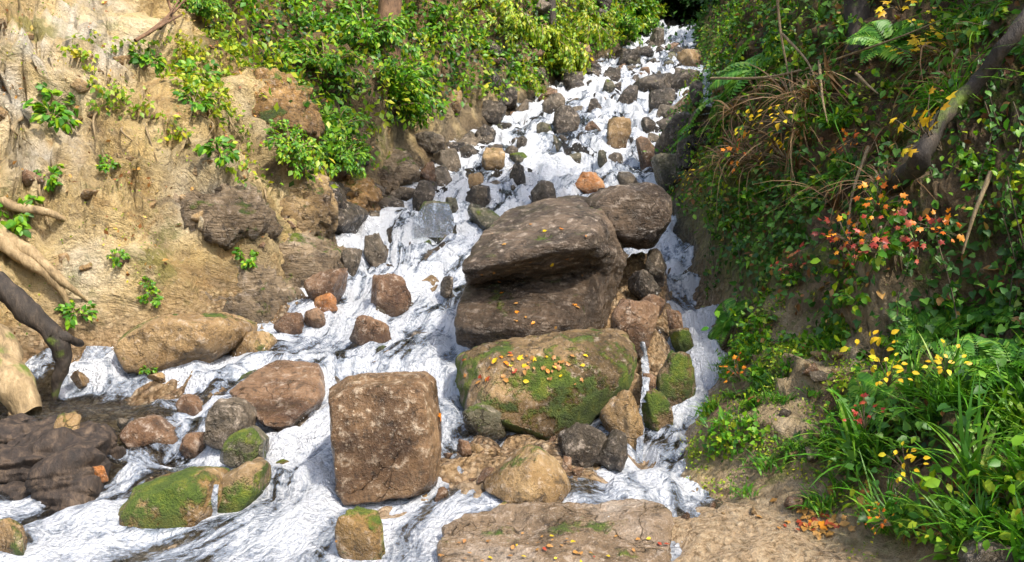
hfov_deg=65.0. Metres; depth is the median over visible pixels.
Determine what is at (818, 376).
stone
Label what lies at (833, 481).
grass tuft
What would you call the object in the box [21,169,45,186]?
stone
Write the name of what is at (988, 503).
leafy plant
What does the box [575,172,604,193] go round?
rock
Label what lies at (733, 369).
grass tuft
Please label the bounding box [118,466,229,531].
boulder
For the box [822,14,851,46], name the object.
leafy plant
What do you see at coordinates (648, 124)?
rock
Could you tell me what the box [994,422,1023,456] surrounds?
grass clump
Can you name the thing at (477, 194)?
rock
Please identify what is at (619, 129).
rock
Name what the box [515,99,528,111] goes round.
rock
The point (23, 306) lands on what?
root
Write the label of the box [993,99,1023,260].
ivy vine
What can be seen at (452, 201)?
rock
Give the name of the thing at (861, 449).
grass clump
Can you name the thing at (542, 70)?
stone
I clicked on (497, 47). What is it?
stone
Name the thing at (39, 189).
root
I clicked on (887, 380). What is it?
leaf spray
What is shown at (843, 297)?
leafy plant
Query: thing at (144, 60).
leafy plant
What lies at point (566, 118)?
rock
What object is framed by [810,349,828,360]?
stone
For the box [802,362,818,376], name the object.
stone
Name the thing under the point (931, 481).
bright leaves
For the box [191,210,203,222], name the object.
stone
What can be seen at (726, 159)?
grass clump
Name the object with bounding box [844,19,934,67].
fern
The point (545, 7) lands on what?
stone
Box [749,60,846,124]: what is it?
grass clump
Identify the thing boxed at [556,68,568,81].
stone
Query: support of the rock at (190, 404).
on the terrain at (196, 268)
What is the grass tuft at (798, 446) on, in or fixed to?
on the terrain at (196, 268)
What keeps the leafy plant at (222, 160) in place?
on the terrain at (196, 268)
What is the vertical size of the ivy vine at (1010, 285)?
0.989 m
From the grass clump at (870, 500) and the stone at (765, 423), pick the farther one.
the stone at (765, 423)
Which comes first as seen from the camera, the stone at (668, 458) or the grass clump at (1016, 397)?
the grass clump at (1016, 397)
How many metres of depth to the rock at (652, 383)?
5.49 m
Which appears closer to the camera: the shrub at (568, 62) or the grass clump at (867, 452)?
the grass clump at (867, 452)
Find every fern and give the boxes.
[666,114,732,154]
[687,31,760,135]
[705,33,796,99]
[707,298,751,346]
[836,364,906,425]
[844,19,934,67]
[877,498,926,538]
[883,306,965,355]
[927,302,986,342]
[930,332,1023,389]
[959,293,1022,333]
[961,337,1023,390]
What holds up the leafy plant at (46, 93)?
on the terrain at (196, 268)
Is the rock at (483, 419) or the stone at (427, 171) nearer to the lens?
the rock at (483, 419)
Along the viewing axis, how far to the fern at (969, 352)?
3.77 m
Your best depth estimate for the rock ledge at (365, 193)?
10.06 m
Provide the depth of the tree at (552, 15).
20.30 m
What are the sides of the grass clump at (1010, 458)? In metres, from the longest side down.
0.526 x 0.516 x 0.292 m
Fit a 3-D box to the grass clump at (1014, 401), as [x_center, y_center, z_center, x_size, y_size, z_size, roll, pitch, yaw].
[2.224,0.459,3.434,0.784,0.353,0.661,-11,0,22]
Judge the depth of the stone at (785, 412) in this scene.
4.30 m
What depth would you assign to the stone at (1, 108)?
6.44 m
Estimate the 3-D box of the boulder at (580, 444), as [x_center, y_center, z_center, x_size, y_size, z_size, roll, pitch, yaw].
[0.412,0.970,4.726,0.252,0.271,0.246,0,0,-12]
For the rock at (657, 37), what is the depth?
25.61 m
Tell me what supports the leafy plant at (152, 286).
on the terrain at (196, 268)
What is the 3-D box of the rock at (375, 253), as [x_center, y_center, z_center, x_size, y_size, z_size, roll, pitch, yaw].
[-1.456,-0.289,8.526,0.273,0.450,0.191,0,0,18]
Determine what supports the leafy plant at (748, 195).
on the terrain at (196, 268)
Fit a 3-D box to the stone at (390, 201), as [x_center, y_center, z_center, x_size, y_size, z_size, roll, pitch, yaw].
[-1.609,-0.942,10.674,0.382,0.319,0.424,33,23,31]
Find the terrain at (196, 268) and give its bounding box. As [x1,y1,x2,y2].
[0,0,1023,561]
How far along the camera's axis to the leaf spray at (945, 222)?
4.00 m
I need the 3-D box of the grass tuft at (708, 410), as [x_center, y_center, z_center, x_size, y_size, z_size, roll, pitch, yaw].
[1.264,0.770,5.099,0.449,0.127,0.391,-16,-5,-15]
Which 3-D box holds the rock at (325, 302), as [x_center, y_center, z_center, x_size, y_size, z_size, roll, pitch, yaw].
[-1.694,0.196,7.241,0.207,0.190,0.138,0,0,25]
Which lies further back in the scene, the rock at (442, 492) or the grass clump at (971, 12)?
the grass clump at (971, 12)
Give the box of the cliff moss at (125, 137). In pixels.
[2,0,376,334]
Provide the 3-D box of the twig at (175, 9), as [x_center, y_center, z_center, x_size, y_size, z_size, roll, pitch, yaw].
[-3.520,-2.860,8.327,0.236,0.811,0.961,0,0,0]
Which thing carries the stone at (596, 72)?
on the terrain at (196, 268)
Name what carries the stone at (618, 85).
on the terrain at (196, 268)
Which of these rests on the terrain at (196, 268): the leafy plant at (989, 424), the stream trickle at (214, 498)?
the leafy plant at (989, 424)
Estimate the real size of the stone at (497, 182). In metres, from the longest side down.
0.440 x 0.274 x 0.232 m
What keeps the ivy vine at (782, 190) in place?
hanging from the terrain at (196, 268)
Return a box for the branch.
[879,8,1023,195]
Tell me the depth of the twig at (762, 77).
6.67 m
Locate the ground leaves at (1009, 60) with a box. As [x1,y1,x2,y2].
[676,0,1023,545]
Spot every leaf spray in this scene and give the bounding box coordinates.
[675,164,699,184]
[719,352,746,382]
[720,131,749,172]
[733,103,762,135]
[752,97,793,135]
[759,131,788,164]
[769,242,804,271]
[812,212,860,254]
[827,211,865,254]
[831,128,861,153]
[838,246,869,265]
[840,327,898,372]
[842,392,885,428]
[848,213,896,250]
[853,175,910,219]
[865,503,893,534]
[869,353,918,386]
[875,0,916,17]
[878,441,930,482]
[886,33,946,70]
[890,86,957,157]
[894,207,944,263]
[906,11,941,40]
[910,208,964,241]
[917,27,960,56]
[922,339,971,377]
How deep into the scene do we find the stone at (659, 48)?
25.00 m
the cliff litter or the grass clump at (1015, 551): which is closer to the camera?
the grass clump at (1015, 551)
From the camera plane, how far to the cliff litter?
7.21 m
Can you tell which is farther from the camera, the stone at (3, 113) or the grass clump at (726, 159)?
the grass clump at (726, 159)
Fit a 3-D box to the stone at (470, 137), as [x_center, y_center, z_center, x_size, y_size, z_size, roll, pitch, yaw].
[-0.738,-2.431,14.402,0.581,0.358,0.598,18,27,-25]
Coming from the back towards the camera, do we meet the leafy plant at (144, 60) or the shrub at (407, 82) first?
the shrub at (407, 82)
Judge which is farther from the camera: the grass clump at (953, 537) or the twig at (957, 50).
the twig at (957, 50)
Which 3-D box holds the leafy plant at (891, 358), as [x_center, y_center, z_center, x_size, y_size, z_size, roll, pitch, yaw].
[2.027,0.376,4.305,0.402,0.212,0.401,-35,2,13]
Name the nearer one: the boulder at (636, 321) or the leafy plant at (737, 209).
the boulder at (636, 321)
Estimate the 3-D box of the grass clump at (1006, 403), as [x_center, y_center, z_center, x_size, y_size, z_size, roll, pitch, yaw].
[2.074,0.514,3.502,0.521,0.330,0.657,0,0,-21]
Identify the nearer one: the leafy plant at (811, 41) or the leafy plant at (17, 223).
the leafy plant at (17, 223)
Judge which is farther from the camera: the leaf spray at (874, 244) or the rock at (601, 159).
the rock at (601, 159)
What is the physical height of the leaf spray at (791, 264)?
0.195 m
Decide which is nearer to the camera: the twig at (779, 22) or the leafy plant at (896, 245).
the leafy plant at (896, 245)
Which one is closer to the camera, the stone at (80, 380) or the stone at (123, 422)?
the stone at (123, 422)
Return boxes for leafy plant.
[0,194,44,237]
[20,98,82,133]
[33,163,64,192]
[35,82,78,117]
[54,299,98,329]
[95,154,120,173]
[106,248,130,268]
[128,44,170,75]
[136,287,163,307]
[138,276,156,288]
[139,365,157,374]
[170,86,215,112]
[174,56,222,83]
[192,135,239,167]
[232,247,258,269]
[702,164,728,188]
[703,202,723,222]
[718,214,745,232]
[719,99,740,114]
[727,179,750,198]
[730,231,750,252]
[733,200,752,222]
[737,184,764,214]
[744,313,777,330]
[753,287,772,306]
[754,175,776,198]
[762,29,789,59]
[763,26,784,41]
[770,0,790,6]
[776,45,817,77]
[778,105,814,130]
[778,171,811,201]
[779,270,804,287]
[788,190,818,212]
[800,45,812,61]
[801,36,812,45]
[808,162,853,191]
[815,104,860,130]
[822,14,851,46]
[823,71,843,88]
[827,152,853,173]
[833,277,871,316]
[840,219,870,239]
[845,226,906,272]
[854,190,880,213]
[856,331,906,376]
[860,185,908,227]
[876,78,903,95]
[887,245,916,267]
[917,82,939,105]
[928,279,975,319]
[936,6,961,32]
[953,400,1010,436]
[957,148,994,182]
[966,0,1012,41]
[972,382,1003,405]
[980,468,1023,513]
[984,497,1023,550]
[1016,550,1023,559]
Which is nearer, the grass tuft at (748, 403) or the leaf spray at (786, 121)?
the grass tuft at (748, 403)
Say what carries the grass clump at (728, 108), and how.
on the terrain at (196, 268)
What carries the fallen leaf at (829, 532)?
on the terrain at (196, 268)
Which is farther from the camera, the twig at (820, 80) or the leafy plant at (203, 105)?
the leafy plant at (203, 105)
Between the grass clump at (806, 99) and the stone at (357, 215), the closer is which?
the grass clump at (806, 99)
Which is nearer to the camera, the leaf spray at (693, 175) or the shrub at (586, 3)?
the leaf spray at (693, 175)
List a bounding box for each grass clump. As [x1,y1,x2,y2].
[673,156,734,226]
[675,120,758,207]
[689,112,774,207]
[694,73,775,173]
[700,125,785,224]
[701,59,780,170]
[704,89,754,130]
[713,63,824,143]
[720,130,802,175]
[731,44,815,171]
[732,152,828,195]
[733,66,864,178]
[737,0,769,31]
[746,156,868,229]
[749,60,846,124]
[750,84,785,112]
[757,56,868,139]
[764,30,800,71]
[768,19,891,134]
[773,133,891,222]
[774,159,939,231]
[774,415,923,490]
[787,70,901,147]
[788,140,903,223]
[789,0,836,31]
[789,364,924,453]
[790,72,848,113]
[809,405,901,475]
[812,186,873,260]
[814,414,903,474]
[818,120,912,181]
[826,450,945,535]
[847,324,967,406]
[850,152,899,189]
[855,471,940,532]
[860,389,924,431]
[864,41,977,170]
[864,373,1023,490]
[865,0,993,150]
[867,455,1005,530]
[869,354,998,409]
[870,19,976,131]
[874,360,986,424]
[877,40,994,144]
[879,2,960,75]
[884,19,1022,143]
[884,387,942,435]
[886,3,975,91]
[889,330,1017,407]
[890,36,984,136]
[897,476,1015,544]
[898,20,963,73]
[909,0,981,97]
[909,1,1010,68]
[910,514,973,561]
[912,503,1002,561]
[932,349,1016,408]
[932,474,1023,561]
[934,364,1023,435]
[936,471,1021,553]
[939,362,1023,441]
[947,421,1021,500]
[950,478,1023,559]
[953,361,1021,414]
[959,0,997,40]
[961,423,1023,493]
[963,333,1023,382]
[965,379,1023,464]
[971,447,1023,494]
[977,358,1023,423]
[993,410,1023,432]
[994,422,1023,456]
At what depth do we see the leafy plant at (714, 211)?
7.66 m
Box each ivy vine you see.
[703,210,715,299]
[709,184,729,287]
[723,221,744,319]
[774,156,794,221]
[790,196,799,249]
[840,160,867,230]
[860,140,888,232]
[888,204,919,365]
[908,148,953,311]
[920,229,971,345]
[945,90,969,174]
[963,46,1004,222]
[967,99,1001,238]
[983,59,1004,82]
[989,202,1023,337]
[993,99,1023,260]
[993,172,1023,335]
[1002,174,1023,328]
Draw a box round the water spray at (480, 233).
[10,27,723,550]
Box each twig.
[134,11,186,42]
[148,0,178,35]
[159,0,185,29]
[167,0,175,23]
[710,17,945,79]
[776,0,793,109]
[781,33,819,89]
[817,60,827,121]
[848,146,869,230]
[854,72,878,93]
[933,48,960,115]
[962,171,992,253]
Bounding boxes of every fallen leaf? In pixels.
[801,508,807,515]
[807,512,815,518]
[812,529,820,535]
[820,524,827,529]
[825,530,834,536]
[839,521,849,525]
[848,525,855,531]
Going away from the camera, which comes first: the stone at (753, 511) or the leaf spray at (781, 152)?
the stone at (753, 511)
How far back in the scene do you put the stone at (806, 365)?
4.38 m
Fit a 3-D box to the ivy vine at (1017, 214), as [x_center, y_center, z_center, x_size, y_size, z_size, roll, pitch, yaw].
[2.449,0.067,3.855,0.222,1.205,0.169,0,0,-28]
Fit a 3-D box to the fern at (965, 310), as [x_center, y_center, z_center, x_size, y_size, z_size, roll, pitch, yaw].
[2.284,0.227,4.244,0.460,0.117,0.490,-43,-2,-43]
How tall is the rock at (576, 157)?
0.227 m
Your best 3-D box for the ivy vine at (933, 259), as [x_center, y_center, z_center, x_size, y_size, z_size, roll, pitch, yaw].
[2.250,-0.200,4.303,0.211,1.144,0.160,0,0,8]
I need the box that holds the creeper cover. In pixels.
[56,12,286,190]
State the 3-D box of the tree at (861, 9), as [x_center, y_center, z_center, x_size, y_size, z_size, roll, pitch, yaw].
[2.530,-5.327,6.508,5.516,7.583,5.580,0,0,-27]
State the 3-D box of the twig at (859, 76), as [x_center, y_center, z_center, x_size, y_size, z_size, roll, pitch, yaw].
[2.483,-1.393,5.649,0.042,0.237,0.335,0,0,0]
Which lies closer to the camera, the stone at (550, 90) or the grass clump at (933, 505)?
the grass clump at (933, 505)
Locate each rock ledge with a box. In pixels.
[173,182,282,250]
[205,263,304,323]
[223,67,324,152]
[279,174,338,237]
[279,230,345,287]
[340,170,382,211]
[377,147,420,195]
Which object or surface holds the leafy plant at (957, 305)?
on the terrain at (196, 268)
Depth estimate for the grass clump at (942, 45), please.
5.11 m
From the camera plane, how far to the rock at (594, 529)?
3.68 m
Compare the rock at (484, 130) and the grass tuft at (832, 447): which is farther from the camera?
the rock at (484, 130)
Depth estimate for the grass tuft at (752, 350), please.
5.17 m
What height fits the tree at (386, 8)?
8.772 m
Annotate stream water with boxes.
[0,20,728,561]
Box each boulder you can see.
[113,312,257,374]
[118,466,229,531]
[119,414,179,451]
[217,457,271,520]
[229,330,277,356]
[229,360,324,431]
[304,268,347,303]
[328,371,441,505]
[334,506,384,560]
[370,273,411,316]
[418,200,455,243]
[454,195,626,348]
[455,327,637,440]
[557,422,606,467]
[584,182,672,249]
[599,390,643,450]
[610,298,659,357]
[654,111,690,154]
[957,538,1020,561]
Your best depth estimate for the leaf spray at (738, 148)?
6.80 m
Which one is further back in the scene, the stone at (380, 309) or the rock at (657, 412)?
the stone at (380, 309)
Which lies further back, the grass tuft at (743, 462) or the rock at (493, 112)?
the rock at (493, 112)
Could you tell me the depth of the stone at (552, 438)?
4.91 m
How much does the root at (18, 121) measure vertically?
0.282 m
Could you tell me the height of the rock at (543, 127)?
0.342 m
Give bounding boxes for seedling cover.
[696,288,876,516]
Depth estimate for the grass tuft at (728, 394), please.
5.00 m
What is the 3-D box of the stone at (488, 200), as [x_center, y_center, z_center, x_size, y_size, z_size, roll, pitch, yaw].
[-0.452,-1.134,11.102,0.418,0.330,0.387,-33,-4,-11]
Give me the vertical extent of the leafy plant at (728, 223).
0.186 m
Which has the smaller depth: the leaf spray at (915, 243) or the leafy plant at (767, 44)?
the leaf spray at (915, 243)
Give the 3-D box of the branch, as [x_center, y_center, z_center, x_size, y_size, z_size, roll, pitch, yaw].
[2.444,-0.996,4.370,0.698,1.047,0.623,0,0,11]
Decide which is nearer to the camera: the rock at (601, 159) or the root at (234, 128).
the root at (234, 128)
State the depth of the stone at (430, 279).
7.77 m
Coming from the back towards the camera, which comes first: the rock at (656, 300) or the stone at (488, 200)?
the stone at (488, 200)
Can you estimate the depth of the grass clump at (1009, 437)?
3.15 m
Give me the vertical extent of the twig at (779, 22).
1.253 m
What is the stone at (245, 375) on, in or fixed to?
on the terrain at (196, 268)
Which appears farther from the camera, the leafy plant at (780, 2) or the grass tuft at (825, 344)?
the leafy plant at (780, 2)
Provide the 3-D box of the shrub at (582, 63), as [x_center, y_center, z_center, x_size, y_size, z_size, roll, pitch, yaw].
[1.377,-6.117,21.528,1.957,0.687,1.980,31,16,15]
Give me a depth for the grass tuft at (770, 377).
4.65 m
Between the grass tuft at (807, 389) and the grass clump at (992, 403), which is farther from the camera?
the grass tuft at (807, 389)
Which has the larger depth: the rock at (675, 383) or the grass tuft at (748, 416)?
the rock at (675, 383)
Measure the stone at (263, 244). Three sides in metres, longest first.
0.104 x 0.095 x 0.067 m
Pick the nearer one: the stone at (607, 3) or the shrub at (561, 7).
the shrub at (561, 7)
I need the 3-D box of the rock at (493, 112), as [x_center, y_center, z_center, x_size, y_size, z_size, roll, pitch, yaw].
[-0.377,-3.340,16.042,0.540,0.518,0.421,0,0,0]
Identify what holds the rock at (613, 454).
on the stream water
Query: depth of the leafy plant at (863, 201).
4.84 m
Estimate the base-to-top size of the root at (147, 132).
0.380 m
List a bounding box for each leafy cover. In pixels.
[220,0,666,182]
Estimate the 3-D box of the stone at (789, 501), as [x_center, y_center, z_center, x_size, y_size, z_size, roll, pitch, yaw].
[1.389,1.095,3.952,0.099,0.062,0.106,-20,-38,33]
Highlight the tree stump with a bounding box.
[0,323,42,416]
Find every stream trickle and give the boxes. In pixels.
[73,346,111,393]
[203,484,218,535]
[414,203,453,237]
[635,403,644,462]
[640,342,649,402]
[699,69,719,115]
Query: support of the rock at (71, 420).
on the terrain at (196, 268)
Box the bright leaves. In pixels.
[643,0,1023,559]
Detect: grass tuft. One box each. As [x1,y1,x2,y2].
[688,394,728,417]
[697,401,742,428]
[705,354,729,370]
[720,387,742,397]
[724,362,744,373]
[727,379,753,398]
[728,479,765,498]
[733,455,761,465]
[734,408,760,424]
[735,444,791,475]
[736,338,774,355]
[737,393,766,406]
[741,361,763,381]
[743,395,759,409]
[747,381,771,393]
[748,368,788,385]
[749,393,773,404]
[752,380,798,405]
[768,440,819,462]
[769,356,803,372]
[775,429,815,450]
[785,475,855,518]
[789,441,814,453]
[793,480,854,515]
[795,380,822,398]
[797,435,843,459]
[797,463,857,497]
[800,330,843,351]
[803,334,840,347]
[806,421,840,446]
[806,428,844,453]
[832,463,856,475]
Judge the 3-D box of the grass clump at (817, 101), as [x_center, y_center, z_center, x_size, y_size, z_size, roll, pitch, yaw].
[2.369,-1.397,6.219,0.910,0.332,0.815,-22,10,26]
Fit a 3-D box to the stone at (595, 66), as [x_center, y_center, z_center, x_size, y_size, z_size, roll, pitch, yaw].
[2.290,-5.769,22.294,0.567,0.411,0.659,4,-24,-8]
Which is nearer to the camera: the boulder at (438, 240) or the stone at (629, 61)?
the boulder at (438, 240)
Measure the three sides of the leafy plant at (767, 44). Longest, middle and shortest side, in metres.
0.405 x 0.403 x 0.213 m
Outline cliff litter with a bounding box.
[2,0,374,333]
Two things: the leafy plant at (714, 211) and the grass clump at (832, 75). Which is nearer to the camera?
the grass clump at (832, 75)
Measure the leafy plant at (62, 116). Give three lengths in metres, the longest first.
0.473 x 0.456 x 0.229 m
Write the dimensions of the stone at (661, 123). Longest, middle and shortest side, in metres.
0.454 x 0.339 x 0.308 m
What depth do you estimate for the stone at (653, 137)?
14.44 m
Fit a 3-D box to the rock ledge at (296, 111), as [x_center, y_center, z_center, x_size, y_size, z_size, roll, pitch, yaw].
[-2.755,-1.942,9.043,1.184,1.068,1.305,0,0,0]
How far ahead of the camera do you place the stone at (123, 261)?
6.60 m
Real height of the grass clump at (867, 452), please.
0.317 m
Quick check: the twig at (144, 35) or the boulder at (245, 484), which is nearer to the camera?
the boulder at (245, 484)
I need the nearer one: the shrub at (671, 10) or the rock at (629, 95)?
the rock at (629, 95)
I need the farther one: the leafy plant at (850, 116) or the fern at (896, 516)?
the leafy plant at (850, 116)
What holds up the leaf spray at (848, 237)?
on the terrain at (196, 268)
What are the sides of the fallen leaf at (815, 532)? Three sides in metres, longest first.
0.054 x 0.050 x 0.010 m
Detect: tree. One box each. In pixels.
[374,0,401,72]
[548,0,555,28]
[843,0,871,65]
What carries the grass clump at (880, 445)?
on the terrain at (196, 268)
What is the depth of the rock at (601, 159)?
12.92 m
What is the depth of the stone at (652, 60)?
23.02 m
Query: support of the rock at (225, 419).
on the terrain at (196, 268)
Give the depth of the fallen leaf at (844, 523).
3.74 m
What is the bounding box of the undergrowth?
[615,0,719,52]
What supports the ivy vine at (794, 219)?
hanging from the terrain at (196, 268)
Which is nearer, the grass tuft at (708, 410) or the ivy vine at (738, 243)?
the grass tuft at (708, 410)
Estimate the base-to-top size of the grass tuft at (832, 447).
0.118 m
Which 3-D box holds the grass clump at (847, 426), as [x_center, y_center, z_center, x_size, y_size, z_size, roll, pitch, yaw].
[1.717,0.652,3.780,0.719,0.400,0.705,6,18,42]
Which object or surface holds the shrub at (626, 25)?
on the terrain at (196, 268)
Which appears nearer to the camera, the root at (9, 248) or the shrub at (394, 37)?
the root at (9, 248)
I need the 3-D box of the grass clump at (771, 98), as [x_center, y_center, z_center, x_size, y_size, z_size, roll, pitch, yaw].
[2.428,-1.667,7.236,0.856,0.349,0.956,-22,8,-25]
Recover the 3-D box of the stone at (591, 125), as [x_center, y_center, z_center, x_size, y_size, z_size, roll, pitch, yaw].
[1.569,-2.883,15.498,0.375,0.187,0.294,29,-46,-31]
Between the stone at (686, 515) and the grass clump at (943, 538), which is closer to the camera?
the grass clump at (943, 538)
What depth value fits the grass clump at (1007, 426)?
3.36 m
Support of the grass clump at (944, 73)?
on the terrain at (196, 268)
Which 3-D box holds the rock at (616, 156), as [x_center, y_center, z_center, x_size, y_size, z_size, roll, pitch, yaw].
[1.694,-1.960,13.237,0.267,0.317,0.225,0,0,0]
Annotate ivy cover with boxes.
[650,0,1023,553]
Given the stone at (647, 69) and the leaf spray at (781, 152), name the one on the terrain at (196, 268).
the stone at (647, 69)
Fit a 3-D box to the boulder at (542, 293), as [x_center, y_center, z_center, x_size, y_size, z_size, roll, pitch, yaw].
[0.280,-0.063,6.577,1.435,1.438,1.554,0,0,0]
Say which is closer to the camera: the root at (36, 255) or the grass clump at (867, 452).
the grass clump at (867, 452)
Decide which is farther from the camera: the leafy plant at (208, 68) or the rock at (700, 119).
the rock at (700, 119)
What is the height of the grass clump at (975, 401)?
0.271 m
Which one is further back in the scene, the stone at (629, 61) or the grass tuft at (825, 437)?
the stone at (629, 61)
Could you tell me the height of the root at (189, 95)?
0.345 m
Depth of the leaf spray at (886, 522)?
3.29 m
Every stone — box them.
[0,17,7,28]
[0,105,10,122]
[0,110,7,118]
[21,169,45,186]
[25,32,34,40]
[58,252,69,263]
[70,78,90,92]
[70,370,88,388]
[78,111,93,120]
[79,262,92,270]
[80,188,98,199]
[113,55,132,64]
[117,418,131,430]
[119,258,129,265]
[126,155,137,160]
[136,199,156,208]
[147,372,165,382]
[148,111,158,119]
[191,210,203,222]
[193,167,197,175]
[202,159,213,164]
[235,369,255,384]
[258,241,265,247]
[276,459,288,471]
[284,217,296,227]
[294,417,309,426]
[329,181,354,229]
[330,162,346,180]
[335,201,369,234]
[337,182,351,199]
[369,210,379,216]
[374,182,384,195]
[375,345,386,353]
[376,306,385,313]
[378,195,404,209]
[389,186,414,200]
[407,331,426,344]
[420,161,435,181]
[422,276,438,285]
[426,180,437,189]
[435,164,451,186]
[443,453,452,458]
[446,142,464,151]
[458,131,478,145]
[466,184,490,204]
[469,207,499,229]
[470,443,483,452]
[476,467,494,484]
[477,134,494,144]
[481,40,503,57]
[484,70,502,91]
[488,144,502,147]
[489,58,504,65]
[489,180,503,185]
[495,122,511,128]
[498,81,517,109]
[509,152,526,162]
[516,136,526,148]
[528,49,544,60]
[533,67,546,79]
[536,0,551,14]
[542,87,555,98]
[548,436,555,441]
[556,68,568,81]
[558,134,566,142]
[561,71,583,81]
[562,456,571,470]
[572,106,582,110]
[572,467,583,476]
[585,121,600,130]
[586,67,599,76]
[589,7,606,20]
[591,63,601,74]
[597,0,611,10]
[615,48,629,58]
[615,82,621,90]
[627,57,641,64]
[630,74,639,80]
[640,45,653,57]
[640,67,649,74]
[646,58,656,63]
[648,133,658,141]
[656,45,665,51]
[656,118,669,131]
[660,454,671,460]
[663,60,673,65]
[665,43,678,50]
[668,51,676,59]
[672,46,685,52]
[674,67,684,73]
[675,95,687,111]
[681,512,689,518]
[709,501,715,508]
[750,506,756,514]
[762,421,771,427]
[779,409,791,416]
[783,496,804,509]
[788,450,798,458]
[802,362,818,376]
[804,363,810,375]
[805,447,822,462]
[809,370,828,382]
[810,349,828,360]
[814,430,822,438]
[829,348,842,359]
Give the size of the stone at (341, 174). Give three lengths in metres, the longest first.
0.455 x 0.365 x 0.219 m
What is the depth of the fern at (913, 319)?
4.22 m
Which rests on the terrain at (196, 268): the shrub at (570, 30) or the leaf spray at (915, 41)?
the shrub at (570, 30)
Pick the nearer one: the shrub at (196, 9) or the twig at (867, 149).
the twig at (867, 149)
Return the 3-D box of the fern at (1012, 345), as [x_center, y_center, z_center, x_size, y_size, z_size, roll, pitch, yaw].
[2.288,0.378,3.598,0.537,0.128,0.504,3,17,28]
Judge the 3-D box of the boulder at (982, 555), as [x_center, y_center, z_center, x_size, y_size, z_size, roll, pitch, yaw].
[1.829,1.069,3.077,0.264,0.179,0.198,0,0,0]
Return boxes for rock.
[0,413,57,443]
[0,420,125,483]
[0,481,36,516]
[0,518,26,555]
[25,447,110,519]
[54,411,80,429]
[93,465,108,482]
[175,394,202,421]
[179,432,205,459]
[203,397,256,449]
[220,425,269,467]
[273,312,303,341]
[304,307,325,327]
[314,293,337,311]
[341,248,362,275]
[349,315,390,345]
[363,233,387,267]
[412,180,434,210]
[414,131,444,153]
[433,148,460,172]
[434,486,447,502]
[436,498,673,561]
[440,276,452,297]
[445,197,458,212]
[447,89,461,113]
[457,439,471,456]
[458,144,477,157]
[462,402,506,439]
[465,185,487,206]
[467,204,482,214]
[468,172,483,187]
[475,124,495,141]
[481,147,504,170]
[482,100,506,124]
[483,444,571,503]
[505,145,517,153]
[510,163,525,185]
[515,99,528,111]
[531,180,555,202]
[536,122,551,133]
[542,93,564,113]
[553,105,579,134]
[553,135,562,151]
[563,72,584,91]
[569,153,580,163]
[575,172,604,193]
[579,42,594,62]
[587,98,601,112]
[594,429,627,471]
[597,150,606,167]
[602,79,615,93]
[603,66,620,81]
[606,117,631,148]
[608,152,622,167]
[616,85,637,103]
[616,171,638,184]
[619,48,641,65]
[628,269,661,299]
[633,72,671,91]
[636,136,654,171]
[639,373,655,391]
[640,294,665,318]
[641,117,655,133]
[642,388,674,437]
[645,248,666,286]
[648,88,675,109]
[649,27,663,45]
[651,153,681,194]
[656,104,679,117]
[656,350,695,406]
[666,309,682,329]
[669,327,693,351]
[670,68,699,89]
[676,135,696,171]
[677,49,701,67]
[687,106,719,146]
[689,80,703,106]
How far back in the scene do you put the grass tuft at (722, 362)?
5.72 m
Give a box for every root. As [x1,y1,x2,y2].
[0,196,65,221]
[0,224,88,301]
[0,233,73,312]
[0,271,72,400]
[10,116,31,144]
[37,172,48,218]
[49,330,84,346]
[92,108,98,151]
[120,126,137,144]
[145,126,156,160]
[188,94,194,122]
[229,110,243,142]
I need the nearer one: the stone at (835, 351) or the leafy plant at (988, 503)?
the leafy plant at (988, 503)
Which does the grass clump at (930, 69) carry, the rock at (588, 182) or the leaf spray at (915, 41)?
the leaf spray at (915, 41)
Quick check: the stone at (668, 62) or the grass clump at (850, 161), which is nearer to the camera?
the grass clump at (850, 161)
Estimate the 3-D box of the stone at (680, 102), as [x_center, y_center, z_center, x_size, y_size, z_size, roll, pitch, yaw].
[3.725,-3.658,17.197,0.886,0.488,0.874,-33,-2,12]
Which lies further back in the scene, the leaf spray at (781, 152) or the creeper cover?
the creeper cover
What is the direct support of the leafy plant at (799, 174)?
on the terrain at (196, 268)
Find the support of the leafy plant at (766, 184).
on the terrain at (196, 268)
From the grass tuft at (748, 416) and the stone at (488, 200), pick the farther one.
the stone at (488, 200)
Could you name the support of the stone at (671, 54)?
on the terrain at (196, 268)
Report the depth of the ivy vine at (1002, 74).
4.32 m
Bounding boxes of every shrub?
[174,0,232,21]
[263,118,323,179]
[272,35,367,86]
[316,131,374,178]
[318,106,379,153]
[320,0,422,59]
[361,42,449,113]
[376,54,431,128]
[390,60,418,82]
[467,0,545,50]
[473,9,514,47]
[511,60,546,99]
[524,15,579,56]
[524,33,575,73]
[536,0,575,24]
[548,56,566,79]
[556,39,589,75]
[561,19,588,39]
[568,0,597,11]
[569,4,614,57]
[571,45,591,73]
[598,9,617,25]
[610,7,642,46]
[632,0,657,27]
[633,14,663,34]
[636,0,664,14]
[656,0,682,20]
[667,0,711,18]
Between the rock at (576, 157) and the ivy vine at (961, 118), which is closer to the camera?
the ivy vine at (961, 118)
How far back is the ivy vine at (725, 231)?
7.34 m
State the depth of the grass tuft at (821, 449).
4.00 m
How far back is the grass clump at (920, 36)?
5.69 m
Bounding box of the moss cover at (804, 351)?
[680,294,878,559]
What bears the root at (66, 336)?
attached to the root at (23, 306)
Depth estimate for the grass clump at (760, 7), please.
9.57 m

